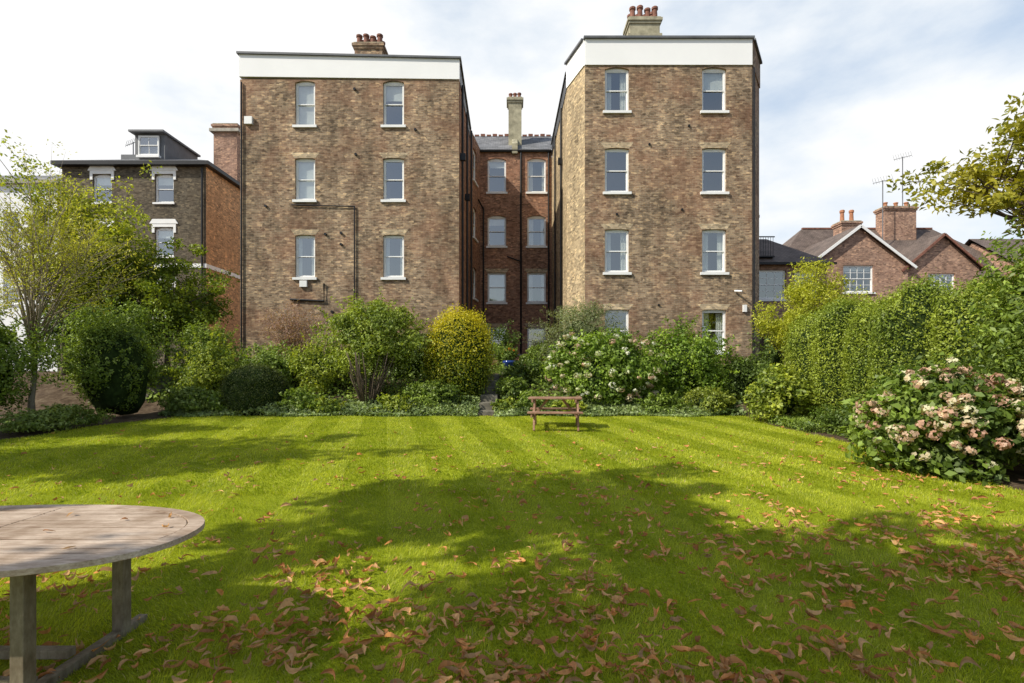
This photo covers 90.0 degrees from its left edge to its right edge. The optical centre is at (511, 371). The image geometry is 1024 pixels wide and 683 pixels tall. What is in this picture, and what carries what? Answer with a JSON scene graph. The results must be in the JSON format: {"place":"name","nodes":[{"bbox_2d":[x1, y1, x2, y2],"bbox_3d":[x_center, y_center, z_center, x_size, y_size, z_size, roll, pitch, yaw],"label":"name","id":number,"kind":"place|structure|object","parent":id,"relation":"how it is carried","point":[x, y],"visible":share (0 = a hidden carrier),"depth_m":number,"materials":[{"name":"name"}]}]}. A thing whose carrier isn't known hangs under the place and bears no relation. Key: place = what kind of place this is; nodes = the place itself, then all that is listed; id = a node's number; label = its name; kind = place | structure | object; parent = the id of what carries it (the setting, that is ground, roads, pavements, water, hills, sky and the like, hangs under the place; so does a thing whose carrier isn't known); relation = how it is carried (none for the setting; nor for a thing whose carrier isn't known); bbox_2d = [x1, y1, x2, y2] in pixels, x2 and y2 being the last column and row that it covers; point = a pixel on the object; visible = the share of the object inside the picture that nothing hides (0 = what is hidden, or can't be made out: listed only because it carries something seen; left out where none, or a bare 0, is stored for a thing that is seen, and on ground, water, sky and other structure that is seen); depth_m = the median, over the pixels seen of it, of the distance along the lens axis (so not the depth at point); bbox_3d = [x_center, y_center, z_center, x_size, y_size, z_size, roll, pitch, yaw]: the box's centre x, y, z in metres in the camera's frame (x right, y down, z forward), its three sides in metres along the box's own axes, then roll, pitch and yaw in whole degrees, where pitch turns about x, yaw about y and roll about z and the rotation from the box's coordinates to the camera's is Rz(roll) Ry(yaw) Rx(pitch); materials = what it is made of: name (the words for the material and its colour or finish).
{"place":"outdoors","nodes":[
{"label":"outdoors","id":0,"kind":"place"},
{"bbox_2d":[0,416,1023,682],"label":"lawn","id":1,"kind":"structure","parent":0,"point":[650,586],"depth_m":4.48,"materials":[{"name":"green plant"}]},
{"bbox_2d":[0,504,204,682],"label":"oval garden table","id":2,"kind":"object","parent":1,"relation":"on","point":[31,549],"visible":1,"depth_m":2.81,"materials":[{"name":"grey wood"}]},
{"bbox_2d":[43,511,171,548],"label":"table leaves","id":3,"kind":"object","parent":2,"relation":"on","point":[170,514],"visible":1,"depth_m":2.95,"materials":[{"name":"brown plant"}]},
{"bbox_2d":[0,426,1023,682],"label":"fallen leaves","id":4,"kind":"object","parent":1,"relation":"on","point":[776,676],"visible":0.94,"depth_m":3.40,"materials":[{"name":"brown plant"}]},
{"bbox_2d":[527,396,582,431],"bbox_3d":[1.020,0.989,12.100,1.240,0.758,1.520,0,0,5],"label":"picnic bench","id":5,"kind":"object","parent":1,"relation":"on","point":[574,411],"visible":0.96,"depth_m":11.82,"materials":[{"name":"brown wood"}]},
{"bbox_2d":[0,371,1023,490],"bbox_3d":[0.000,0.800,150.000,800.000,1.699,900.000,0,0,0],"label":"ground","id":6,"kind":"structure","parent":0,"point":[47,394],"depth_m":15.68,"materials":[{"name":"soil"}]},
{"bbox_2d":[0,176,61,370],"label":"stucco house","id":7,"kind":"structure","parent":6,"relation":"on","point":[7,320],"depth_m":33.00,"materials":[{"name":"paint"}]},
{"bbox_2d":[0,213,49,305],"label":"sash windows","id":8,"kind":"structure","parent":7,"relation":"in","point":[7,284],"depth_m":33.36,"materials":[{"name":"white paint"}]},
{"bbox_2d":[0,303,76,411],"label":"dark hedge","id":9,"kind":"object","parent":6,"relation":"on","point":[11,359],"visible":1,"depth_m":12.07,"materials":[{"name":"green plant"}]},
{"bbox_2d":[0,402,115,433],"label":"plants","id":10,"kind":"object","parent":6,"relation":"on","point":[47,418],"visible":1,"depth_m":11.43,"materials":[{"name":"green plant"}]},
{"bbox_2d":[0,139,160,411],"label":"young cherry tree","id":11,"kind":"object","parent":6,"relation":"on","point":[30,291],"visible":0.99,"depth_m":12.70,"materials":[{"name":"green plant"}]},
{"bbox_2d":[0,129,163,375],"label":"acacia tree","id":12,"kind":"object","parent":6,"relation":"on","point":[125,230],"visible":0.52,"depth_m":18.00,"materials":[{"name":"green plant"}]},
{"bbox_2d":[35,254,178,372],"bbox_3d":[-15.442,-2.471,19.613,5.463,5.160,3.714,0,0,0],"label":"green shrub","id":13,"kind":"object","parent":6,"relation":"on","point":[55,329],"visible":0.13,"depth_m":18.70,"materials":[{"name":"green plant"}]},
{"bbox_2d":[59,306,167,414],"bbox_3d":[-10.930,-0.277,14.240,2.107,3.033,2.725,0,0,0],"label":"clipped hedge","id":14,"kind":"object","parent":6,"relation":"on","point":[117,371],"visible":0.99,"depth_m":13.65,"materials":[{"name":"green plant"}]},
{"bbox_2d":[43,285,185,393],"bbox_3d":[-12.850,-1.052,16.868,4.246,3.561,3.002,0,0,0],"label":"green shrub","id":15,"kind":"object","parent":6,"relation":"on","point":[96,315],"visible":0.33,"depth_m":16.58,"materials":[{"name":"green plant"}]},
{"bbox_2d":[50,123,239,367],"bbox_3d":[-23.700,-7.900,37.650,10.600,18.100,13.300,0,0,0],"label":"brick villa","id":16,"kind":"object","parent":6,"relation":"on","point":[188,196],"visible":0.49,"depth_m":31.52,"materials":[{"name":"brown brick"}]},
{"bbox_2d":[87,166,177,318],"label":"sash windows","id":17,"kind":"structure","parent":16,"relation":"in","point":[165,228],"depth_m":31.51,"materials":[{"name":"paint"}]},
{"bbox_2d":[145,372,181,399],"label":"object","id":18,"kind":"structure","parent":6,"relation":"on","point":[157,386],"depth_m":17.00,"materials":[{"name":"stone"}]},
{"bbox_2d":[94,234,239,368],"bbox_3d":[-13.045,-2.283,19.456,5.349,5.538,3.864,0,0,0],"label":"maple tree","id":19,"kind":"object","parent":6,"relation":"on","point":[178,300],"visible":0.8,"depth_m":19.14,"materials":[{"name":"green plant"}]},
{"bbox_2d":[157,384,219,413],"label":"green shrub","id":20,"kind":"object","parent":6,"relation":"on","point":[173,403],"visible":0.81,"depth_m":14.61,"materials":[{"name":"green plant"}]},
{"bbox_2d":[160,327,242,394],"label":"green shrub","id":21,"kind":"object","parent":6,"relation":"on","point":[209,368],"visible":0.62,"depth_m":16.29,"materials":[{"name":"green plant"}]},
{"bbox_2d":[180,388,227,413],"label":"border perennial","id":22,"kind":"object","parent":6,"relation":"on","point":[216,403],"visible":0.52,"depth_m":14.62,"materials":[{"name":"green plant"}]},
{"bbox_2d":[159,313,249,371],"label":"green shrub","id":23,"kind":"object","parent":6,"relation":"on","point":[204,337],"visible":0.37,"depth_m":17.94,"materials":[{"name":"green plant"}]},
{"bbox_2d":[216,362,292,414],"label":"clipped dome bush","id":24,"kind":"object","parent":6,"relation":"on","point":[245,387],"visible":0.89,"depth_m":14.68,"materials":[{"name":"green plant"}]},
{"bbox_2d":[229,336,308,386],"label":"green shrub","id":25,"kind":"object","parent":6,"relation":"on","point":[269,356],"visible":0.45,"depth_m":16.95,"materials":[{"name":"green plant"}]},
{"bbox_2d":[257,292,331,358],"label":"smoke bush","id":26,"kind":"object","parent":6,"relation":"on","point":[292,338],"visible":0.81,"depth_m":18.66,"materials":[{"name":"brown plant"}]},
{"bbox_2d":[273,384,327,411],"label":"border perennial","id":27,"kind":"object","parent":6,"relation":"on","point":[298,395],"visible":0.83,"depth_m":14.73,"materials":[{"name":"green plant"}]},
{"bbox_2d":[284,327,349,392],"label":"green shrub","id":28,"kind":"object","parent":6,"relation":"on","point":[312,373],"visible":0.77,"depth_m":16.57,"materials":[{"name":"green plant"}]},
{"bbox_2d":[304,395,345,413],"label":"border perennial","id":29,"kind":"object","parent":6,"relation":"on","point":[327,405],"visible":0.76,"depth_m":14.67,"materials":[{"name":"green plant"}]},
{"bbox_2d":[309,286,439,403],"bbox_3d":[-4.176,-0.757,15.985,4.278,3.839,2.505,0,0,0],"label":"multi stem shrub","id":30,"kind":"object","parent":6,"relation":"on","point":[374,346],"visible":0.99,"depth_m":15.52,"materials":[{"name":"green plant"}]},
{"bbox_2d":[371,390,419,412],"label":"border perennial","id":31,"kind":"object","parent":6,"relation":"on","point":[395,402],"visible":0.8,"depth_m":14.67,"materials":[{"name":"green plant"}]},
{"bbox_2d":[379,324,434,377],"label":"green shrub","id":32,"kind":"object","parent":6,"relation":"on","point":[416,365],"visible":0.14,"depth_m":17.90,"materials":[{"name":"green plant"}]},
{"bbox_2d":[401,379,467,408],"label":"green shrub","id":33,"kind":"object","parent":6,"relation":"on","point":[424,393],"visible":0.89,"depth_m":15.09,"materials":[{"name":"green plant"}]},
{"bbox_2d":[158,393,746,416],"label":"ground cover plants","id":34,"kind":"object","parent":6,"relation":"on","point":[470,407],"visible":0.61,"depth_m":14.59,"materials":[{"name":"green plant"}]},
{"bbox_2d":[420,301,498,396],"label":"golden round bush","id":35,"kind":"object","parent":6,"relation":"on","point":[460,352],"visible":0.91,"depth_m":15.83,"materials":[{"name":"yellow plant"}]},
{"bbox_2d":[145,361,777,402],"bbox_3d":[-1.001,0.263,18.254,24.133,1.544,4.629,0,0,0],"label":"bank ivy","id":36,"kind":"object","parent":6,"relation":"on","point":[500,367],"visible":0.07,"depth_m":16.93,"materials":[{"name":"green plant"}]},
{"bbox_2d":[478,374,499,414],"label":"garden steps","id":37,"kind":"structure","parent":6,"relation":"on","point":[487,398],"depth_m":15.95,"materials":[{"name":"stone"}]},
{"bbox_2d":[488,343,502,369],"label":"shrub","id":38,"kind":"object","parent":6,"relation":"on","point":[499,351],"visible":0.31,"depth_m":19.61,"materials":[{"name":"plant"}]},
{"bbox_2d":[240,66,758,370],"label":"brick walls","id":39,"kind":"structure","parent":6,"relation":"on","point":[665,231],"depth_m":22.80,"materials":[{"name":"brown brick"}]},
{"bbox_2d":[241,67,754,359],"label":"pipes and vents","id":40,"kind":"object","parent":39,"relation":"attached to","point":[248,120],"visible":0.89,"depth_m":25.55,"materials":[{"name":"black metal"}]},
{"bbox_2d":[236,35,762,154],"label":"parapets","id":41,"kind":"object","parent":39,"relation":"on","point":[665,50],"visible":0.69,"depth_m":22.70,"materials":[{"name":"white paint"}]},
{"bbox_2d":[291,67,730,354],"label":"sash windows","id":42,"kind":"structure","parent":39,"relation":"attached to","point":[617,173],"depth_m":23.04,"materials":[{"name":"paint"}]},
{"bbox_2d":[474,134,551,153],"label":"roofs","id":43,"kind":"structure","parent":39,"relation":"on","point":[530,143],"depth_m":32.62,"materials":[{"name":"stone"}]},
{"bbox_2d":[352,5,662,149],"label":"chimney stacks","id":44,"kind":"object","parent":43,"relation":"on","point":[648,22],"visible":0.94,"depth_m":27.00,"materials":[{"name":"brick"}]},
{"bbox_2d":[486,319,520,360],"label":"patio shrub","id":45,"kind":"object","parent":6,"relation":"on","point":[506,338],"visible":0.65,"depth_m":21.07,"materials":[{"name":"green plant"}]},
{"bbox_2d":[490,396,521,413],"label":"border perennial","id":46,"kind":"object","parent":6,"relation":"on","point":[505,404],"visible":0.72,"depth_m":14.81,"materials":[{"name":"green plant"}]},
{"bbox_2d":[493,341,518,362],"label":"shrub","id":47,"kind":"object","parent":6,"relation":"on","point":[502,347],"visible":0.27,"depth_m":20.36,"materials":[{"name":"plant"}]},
{"bbox_2d":[501,347,517,369],"bbox_3d":[-0.106,-0.450,19.005,0.655,0.940,0.646,0,0,0],"label":"flower pot","id":48,"kind":"object","parent":6,"relation":"on","point":[505,354],"visible":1,"depth_m":18.87,"materials":[{"name":"blue ceramic"}]},
{"bbox_2d":[492,375,527,399],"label":"patio shrub","id":49,"kind":"object","parent":6,"relation":"on","point":[515,386],"visible":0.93,"depth_m":16.01,"materials":[{"name":"green plant"}]},
{"bbox_2d":[491,354,544,362],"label":"patio wall","id":50,"kind":"structure","parent":6,"relation":"on","point":[517,357],"depth_m":21.40,"materials":[{"name":"red brick"}]},
{"bbox_2d":[519,354,530,362],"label":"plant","id":51,"kind":"object","parent":6,"relation":"on","point":[524,356],"visible":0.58,"depth_m":19.27,"materials":[{"name":"plant"}]},
{"bbox_2d":[502,356,553,385],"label":"patio shrub","id":52,"kind":"object","parent":6,"relation":"on","point":[527,367],"visible":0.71,"depth_m":17.21,"materials":[{"name":"green plant"}]},
{"bbox_2d":[511,388,554,412],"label":"border perennial","id":53,"kind":"object","parent":6,"relation":"on","point":[524,401],"visible":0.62,"depth_m":14.85,"materials":[{"name":"green plant"}]},
{"bbox_2d":[525,346,545,360],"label":"shrub","id":54,"kind":"object","parent":6,"relation":"on","point":[531,349],"visible":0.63,"depth_m":19.97,"materials":[{"name":"plant"}]},
{"bbox_2d":[529,340,559,363],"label":"patio shrub","id":55,"kind":"object","parent":6,"relation":"on","point":[538,349],"visible":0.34,"depth_m":20.06,"materials":[{"name":"green plant"}]},
{"bbox_2d":[546,396,587,415],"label":"border perennial","id":56,"kind":"object","parent":6,"relation":"on","point":[561,404],"visible":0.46,"depth_m":14.55,"materials":[{"name":"green plant"}]},
{"bbox_2d":[523,296,638,364],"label":"olive shrub","id":57,"kind":"object","parent":6,"relation":"on","point":[568,318],"visible":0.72,"depth_m":19.05,"materials":[{"name":"green plant"}]},
{"bbox_2d":[539,327,673,406],"bbox_3d":[2.886,-0.141,15.761,4.071,2.531,2.245,0,0,0],"label":"hydrangea bush","id":58,"kind":"object","parent":6,"relation":"on","point":[617,367],"visible":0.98,"depth_m":15.42,"materials":[{"name":"green plant"}]},
{"bbox_2d":[584,324,663,362],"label":"green shrub","id":59,"kind":"object","parent":6,"relation":"on","point":[639,355],"visible":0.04,"depth_m":19.44,"materials":[{"name":"green plant"}]},
{"bbox_2d":[634,387,695,413],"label":"border perennial","id":60,"kind":"object","parent":6,"relation":"on","point":[667,401],"visible":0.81,"depth_m":14.75,"materials":[{"name":"green plant"}]},
{"bbox_2d":[640,312,742,396],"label":"green shrub","id":61,"kind":"object","parent":6,"relation":"on","point":[693,361],"visible":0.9,"depth_m":16.00,"materials":[{"name":"green plant"}]},
{"bbox_2d":[681,385,737,412],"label":"shrub","id":62,"kind":"object","parent":6,"relation":"on","point":[710,397],"visible":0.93,"depth_m":14.67,"materials":[{"name":"green plant"}]},
{"bbox_2d":[716,353,770,401],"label":"green shrub","id":63,"kind":"object","parent":6,"relation":"on","point":[744,377],"visible":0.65,"depth_m":15.89,"materials":[{"name":"green plant"}]},
{"bbox_2d":[746,329,787,369],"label":"green shrub","id":64,"kind":"object","parent":6,"relation":"on","point":[773,357],"visible":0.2,"depth_m":19.08,"materials":[{"name":"green plant"}]},
{"bbox_2d":[760,320,783,358],"bbox_3d":[14.550,-1.120,24.050,5.900,2.540,0.100,0,0,0],"label":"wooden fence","id":65,"kind":"object","parent":6,"relation":"on","point":[762,342],"visible":0.02,"depth_m":24.00,"materials":[{"name":"brown wood"}]},
{"bbox_2d":[742,362,817,421],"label":"green shrub","id":66,"kind":"object","parent":6,"relation":"on","point":[781,389],"visible":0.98,"depth_m":13.03,"materials":[{"name":"green plant"}]},
{"bbox_2d":[748,300,818,362],"bbox_3d":[8.851,-0.850,16.443,2.697,3.012,2.156,0,0,0],"label":"golden sapling tree","id":67,"kind":"object","parent":6,"relation":"on","point":[776,328],"visible":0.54,"depth_m":16.27,"materials":[{"name":"green plant"}]},
{"bbox_2d":[759,215,836,354],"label":"brick link house","id":68,"kind":"structure","parent":6,"relation":"on","point":[775,258],"depth_m":27.14,"materials":[{"name":"brick"}]},
{"bbox_2d":[759,236,815,300],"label":"windows and railing","id":69,"kind":"structure","parent":68,"relation":"in","point":[771,282],"depth_m":27.65,"materials":[{"name":"grey glass"}]},
{"bbox_2d":[778,305,825,418],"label":"clipped conifer hedge","id":70,"kind":"object","parent":6,"relation":"on","point":[797,348],"visible":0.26,"depth_m":13.89,"materials":[{"name":"green plant"}]},
{"bbox_2d":[766,413,875,443],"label":"border plants","id":71,"kind":"object","parent":6,"relation":"on","point":[799,422],"visible":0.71,"depth_m":11.78,"materials":[{"name":"green plant"}]},
{"bbox_2d":[773,257,877,320],"bbox_3d":[10.207,-1.607,16.619,2.824,4.520,3.310,0,0,34],"label":"golden sapling tree","id":72,"kind":"object","parent":6,"relation":"on","point":[804,292],"visible":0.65,"depth_m":16.37,"materials":[{"name":"yellow plant"}]},
{"bbox_2d":[805,401,850,427],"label":"green shrub","id":73,"kind":"object","parent":6,"relation":"on","point":[837,418],"visible":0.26,"depth_m":11.27,"materials":[{"name":"green plant"}]},
{"bbox_2d":[806,291,874,424],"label":"clipped conifer hedge","id":74,"kind":"object","parent":6,"relation":"on","point":[827,344],"visible":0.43,"depth_m":12.51,"materials":[{"name":"green plant"}]},
{"bbox_2d":[836,289,894,414],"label":"clipped conifer hedge","id":75,"kind":"object","parent":6,"relation":"on","point":[854,350],"visible":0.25,"depth_m":11.66,"materials":[{"name":"green plant"}]},
{"bbox_2d":[782,202,1004,306],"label":"brick gabled house","id":76,"kind":"structure","parent":6,"relation":"on","point":[869,259],"depth_m":34.20,"materials":[{"name":"brick"}]},
{"bbox_2d":[872,174,892,239],"bbox_3d":[28.600,-12.552,39.500,1.528,5.405,0.226,0,0,0],"label":"television aerial","id":77,"kind":"object","parent":76,"relation":"attached to","point":[882,202],"visible":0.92,"depth_m":39.48,"materials":[{"name":"grey metal"}]},
{"bbox_2d":[842,266,953,293],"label":"casement windows","id":78,"kind":"structure","parent":76,"relation":"in","point":[862,275],"depth_m":34.47,"materials":[{"name":"white paint"}]},
{"bbox_2d":[893,151,911,205],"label":"television aerial","id":79,"kind":"object","parent":76,"relation":"on","point":[902,171],"visible":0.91,"depth_m":40.88,"materials":[{"name":"grey metal"}]},
{"bbox_2d":[860,267,961,397],"bbox_3d":[8.435,-0.342,10.618,1.999,3.622,1.589,0,0,0],"label":"clipped conifer hedge","id":80,"kind":"object","parent":6,"relation":"on","point":[899,339],"visible":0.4,"depth_m":10.32,"materials":[{"name":"green plant"}]},
{"bbox_2d":[838,352,1023,485],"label":"hydrangea bush","id":81,"kind":"object","parent":6,"relation":"on","point":[945,423],"visible":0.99,"depth_m":7.11,"materials":[{"name":"green plant"}]},
{"bbox_2d":[885,92,1023,240],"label":"walnut tree","id":82,"kind":"object","parent":6,"relation":"on","point":[997,199],"visible":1,"depth_m":12.04,"materials":[{"name":"green plant"}]},
{"bbox_2d":[918,270,1007,380],"bbox_3d":[8.636,-0.173,9.275,1.996,3.364,1.485,0,0,0],"label":"clipped conifer hedge","id":83,"kind":"object","parent":6,"relation":"on","point":[943,332],"visible":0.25,"depth_m":9.20,"materials":[{"name":"green plant"}]},
{"bbox_2d":[945,216,1023,432],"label":"laurel shrub","id":84,"kind":"object","parent":6,"relation":"on","point":[1007,363],"visible":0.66,"depth_m":7.58,"materials":[{"name":"green plant"}]},
{"bbox_2d":[965,239,1023,278],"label":"brick terrace house","id":85,"kind":"structure","parent":6,"relation":"on","point":[982,245],"depth_m":39.00,"materials":[{"name":"brick"}]},
{"bbox_2d":[977,248,1023,464],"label":"clipped conifer hedge","id":86,"kind":"object","parent":6,"relation":"on","point":[1010,321],"visible":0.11,"depth_m":8.03,"materials":[{"name":"green plant"}]},
{"bbox_2d":[0,0,1023,243],"label":"sky","id":87,"kind":"structure","parent":0,"point":[848,87],"materials":[{"name":"white"}]}
]}

